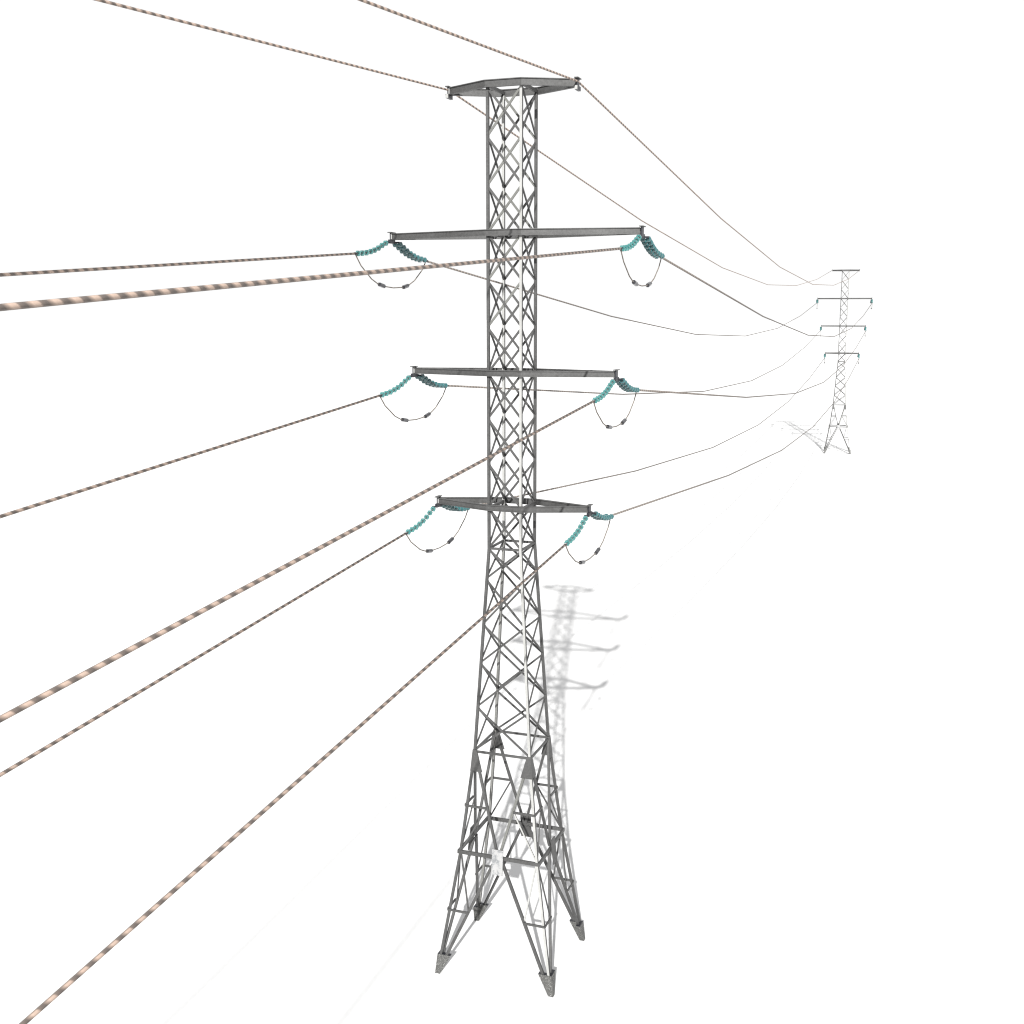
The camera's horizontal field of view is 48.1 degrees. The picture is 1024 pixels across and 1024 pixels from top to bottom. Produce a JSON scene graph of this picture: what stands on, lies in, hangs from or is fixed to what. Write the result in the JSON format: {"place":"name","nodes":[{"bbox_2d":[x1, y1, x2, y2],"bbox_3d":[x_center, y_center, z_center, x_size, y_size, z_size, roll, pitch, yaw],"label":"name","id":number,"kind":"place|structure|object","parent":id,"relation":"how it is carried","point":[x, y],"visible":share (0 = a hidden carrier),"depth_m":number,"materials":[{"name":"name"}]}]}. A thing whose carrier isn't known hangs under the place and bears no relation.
{"place":"outdoors","nodes":[
{"label":"outdoors","id":0,"kind":"place"},
{"bbox_2d":[0,319,1023,1023],"bbox_3d":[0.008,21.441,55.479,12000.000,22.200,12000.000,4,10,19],"label":"ground","id":1,"kind":"structure","parent":0,"point":[784,687],"depth_m":98.68,"materials":[{"name":"white"}]},
{"bbox_2d":[387,76,645,996],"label":"transmission tower","id":2,"kind":"structure","parent":1,"relation":"on","point":[489,234],"depth_m":51.55,"materials":[{"name":"metal"}]},
{"bbox_2d":[355,240,390,255],"bbox_3d":[-6.068,-11.465,49.843,0.268,0.808,3.410,4,10,19],"label":"insulator string","id":3,"kind":"object","parent":2,"relation":"attached to","point":[372,250],"visible":1,"depth_m":49.95,"materials":[{"name":"teal glass"}]},
{"bbox_2d":[0,252,354,276],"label":"power line","id":4,"kind":"object","parent":3,"relation":"attached to","point":[138,266],"visible":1,"depth_m":35.98,"materials":[{"name":"metal"}]},
{"bbox_2d":[378,375,412,397],"bbox_3d":[-5.111,-5.545,50.528,0.268,0.808,3.410,4,10,19],"label":"insulator string","id":5,"kind":"object","parent":2,"relation":"attached to","point":[396,388],"visible":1,"depth_m":50.66,"materials":[{"name":"teal glass"}]},
{"bbox_2d":[0,395,379,517],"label":"power line","id":6,"kind":"object","parent":5,"relation":"attached to","point":[145,470],"visible":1,"depth_m":35.37,"materials":[{"name":"metal"}]},
{"bbox_2d":[392,242,427,262],"bbox_3d":[-4.702,-12.121,53.605,0.518,0.808,3.700,4,10,19],"label":"insulator string","id":7,"kind":"object","parent":2,"relation":"attached to","point":[405,251],"visible":0.98,"depth_m":53.18,"materials":[{"name":"teal glass"}]},
{"bbox_2d":[355,255,425,288],"bbox_3d":[-5.382,-10.806,51.904,0.184,1.372,7.317,4,10,19],"label":"jumper cable","id":8,"kind":"object","parent":7,"relation":"hanging from","point":[382,285],"visible":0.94,"depth_m":51.36,"materials":[{"name":"metal"}]},
{"bbox_2d":[427,261,816,335],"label":"power line","id":9,"kind":"object","parent":7,"relation":"attached to","point":[593,310],"visible":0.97,"depth_m":81.71,"materials":[{"name":"grey metal"}]},
{"bbox_2d":[404,506,437,534],"bbox_3d":[-4.052,0.362,51.172,0.268,0.808,3.410,4,10,19],"label":"insulator string","id":10,"kind":"object","parent":2,"relation":"attached to","point":[419,524],"visible":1,"depth_m":51.29,"materials":[{"name":"teal glass"}]},
{"bbox_2d":[0,533,405,776],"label":"power line","id":11,"kind":"object","parent":10,"relation":"attached to","point":[39,751],"visible":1,"depth_m":34.55,"materials":[{"name":"metal"}]},
{"bbox_2d":[406,510,467,552],"bbox_3d":[-3.366,1.021,53.233,0.184,1.372,7.317,4,10,19],"label":"jumper cable","id":12,"kind":"object","parent":10,"relation":"hanging from","point":[450,540],"visible":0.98,"depth_m":53.56,"materials":[{"name":"metal"}]},
{"bbox_2d":[415,374,448,387],"bbox_3d":[-3.746,-6.200,54.289,0.518,0.808,3.700,4,10,19],"label":"insulator string","id":13,"kind":"object","parent":2,"relation":"attached to","point":[423,379],"visible":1,"depth_m":53.84,"materials":[{"name":"teal glass"}]},
{"bbox_2d":[380,388,445,421],"bbox_3d":[-4.426,-4.886,52.588,0.184,1.372,7.317,4,10,19],"label":"jumper cable","id":14,"kind":"object","parent":13,"relation":"hanging from","point":[427,415],"visible":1,"depth_m":52.68,"materials":[{"name":"metal"}]},
{"bbox_2d":[449,330,820,394],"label":"power line","id":15,"kind":"object","parent":13,"relation":"attached to","point":[608,393],"visible":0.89,"depth_m":80.81,"materials":[{"name":"grey metal"}]},
{"bbox_2d":[440,504,469,511],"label":"insulator string","id":16,"kind":"object","parent":2,"relation":"attached to","point":[452,508],"visible":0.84,"depth_m":54.49,"materials":[{"name":"teal glass"}]},
{"bbox_2d":[482,358,824,503],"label":"power line","id":17,"kind":"object","parent":16,"relation":"attached to","point":[655,464],"visible":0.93,"depth_m":91.74,"materials":[{"name":"grey metal"}]},
{"bbox_2d":[94,0,830,285],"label":"ground wire","id":18,"kind":"object","parent":2,"relation":"attached to","point":[231,34],"visible":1,"depth_m":40.15,"materials":[{"name":"grey metal"}]},
{"bbox_2d":[564,515,589,545],"bbox_3d":[2.752,0.780,48.775,0.268,0.808,3.410,4,10,19],"label":"insulator string","id":19,"kind":"object","parent":2,"relation":"attached to","point":[572,538],"visible":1,"depth_m":48.92,"materials":[{"name":"teal glass"}]},
{"bbox_2d":[19,544,565,1023],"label":"power line","id":20,"kind":"object","parent":19,"relation":"attached to","point":[169,894],"visible":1,"depth_m":25.06,"materials":[{"name":"metal"}]},
{"bbox_2d":[565,520,609,563],"bbox_3d":[3.437,1.439,50.835,0.184,1.372,7.317,4,10,19],"label":"jumper cable","id":21,"kind":"object","parent":19,"relation":"hanging from","point":[598,549],"visible":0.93,"depth_m":51.33,"materials":[{"name":"metal"}]},
{"bbox_2d":[591,511,613,520],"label":"insulator string","id":22,"kind":"object","parent":2,"relation":"attached to","point":[596,515],"visible":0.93,"depth_m":52.08,"materials":[{"name":"teal glass"}]},
{"bbox_2d":[613,359,858,514],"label":"power line","id":23,"kind":"object","parent":22,"relation":"attached to","point":[723,476],"visible":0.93,"depth_m":79.93,"materials":[{"name":"grey metal"}]},
{"bbox_2d":[592,379,616,402],"bbox_3d":[3.811,-4.997,47.383,0.268,0.808,3.410,4,10,19],"label":"insulator string","id":24,"kind":"object","parent":2,"relation":"attached to","point":[603,394],"visible":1,"depth_m":47.53,"materials":[{"name":"teal glass"}]},
{"bbox_2d":[0,400,593,722],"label":"power line","id":25,"kind":"object","parent":24,"relation":"attached to","point":[65,684],"visible":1,"depth_m":22.20,"materials":[{"name":"metal"}]},
{"bbox_2d":[593,393,635,428],"bbox_3d":[4.497,-4.338,49.444,0.184,1.372,7.317,4,10,19],"label":"jumper cable","id":26,"kind":"object","parent":24,"relation":"hanging from","point":[623,421],"visible":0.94,"depth_m":49.62,"materials":[{"name":"metal"}]},
{"bbox_2d":[358,0,859,285],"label":"ground wire","id":27,"kind":"object","parent":2,"relation":"attached to","point":[473,42],"visible":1,"depth_m":42.80,"materials":[{"name":"grey metal"}]},
{"bbox_2d":[616,378,639,392],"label":"insulator string","id":28,"kind":"object","parent":2,"relation":"attached to","point":[623,384],"visible":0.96,"depth_m":50.43,"materials":[{"name":"teal glass"}]},
{"bbox_2d":[640,331,865,397],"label":"power line","id":29,"kind":"object","parent":28,"relation":"attached to","point":[644,390],"visible":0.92,"depth_m":76.30,"materials":[{"name":"grey metal"}]},
{"bbox_2d":[620,235,642,250],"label":"insulator string","id":30,"kind":"object","parent":2,"relation":"attached to","point":[632,244],"visible":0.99,"depth_m":46.15,"materials":[{"name":"teal glass"}]},
{"bbox_2d":[0,247,620,310],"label":"power line","id":31,"kind":"object","parent":30,"relation":"attached to","point":[68,300],"visible":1,"depth_m":20.00,"materials":[{"name":"metal"}]},
{"bbox_2d":[640,236,664,258],"bbox_3d":[6.133,-11.456,49.786,0.518,0.808,3.700,4,10,19],"label":"insulator string","id":32,"kind":"object","parent":2,"relation":"attached to","point":[652,250],"visible":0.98,"depth_m":49.34,"materials":[{"name":"teal glass"}]},
{"bbox_2d":[620,250,660,286],"bbox_3d":[5.453,-10.141,48.086,0.184,1.372,7.317,4,10,19],"label":"jumper cable","id":33,"kind":"object","parent":32,"relation":"hanging from","point":[635,283],"visible":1,"depth_m":47.15,"materials":[{"name":"metal"}]},
{"bbox_2d":[663,258,872,336],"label":"power line","id":34,"kind":"object","parent":32,"relation":"attached to","point":[682,269],"visible":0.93,"depth_m":71.46,"materials":[{"name":"grey metal"}]},
{"bbox_2d":[817,269,871,453],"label":"transmission tower","id":35,"kind":"structure","parent":1,"relation":"on","point":[838,425],"depth_m":253.57,"materials":[{"name":"metal"}]},
{"bbox_2d":[0,0,1023,320],"label":"sky","id":36,"kind":"structure","parent":0,"point":[883,139],"materials":[{"name":"white"}]}
]}

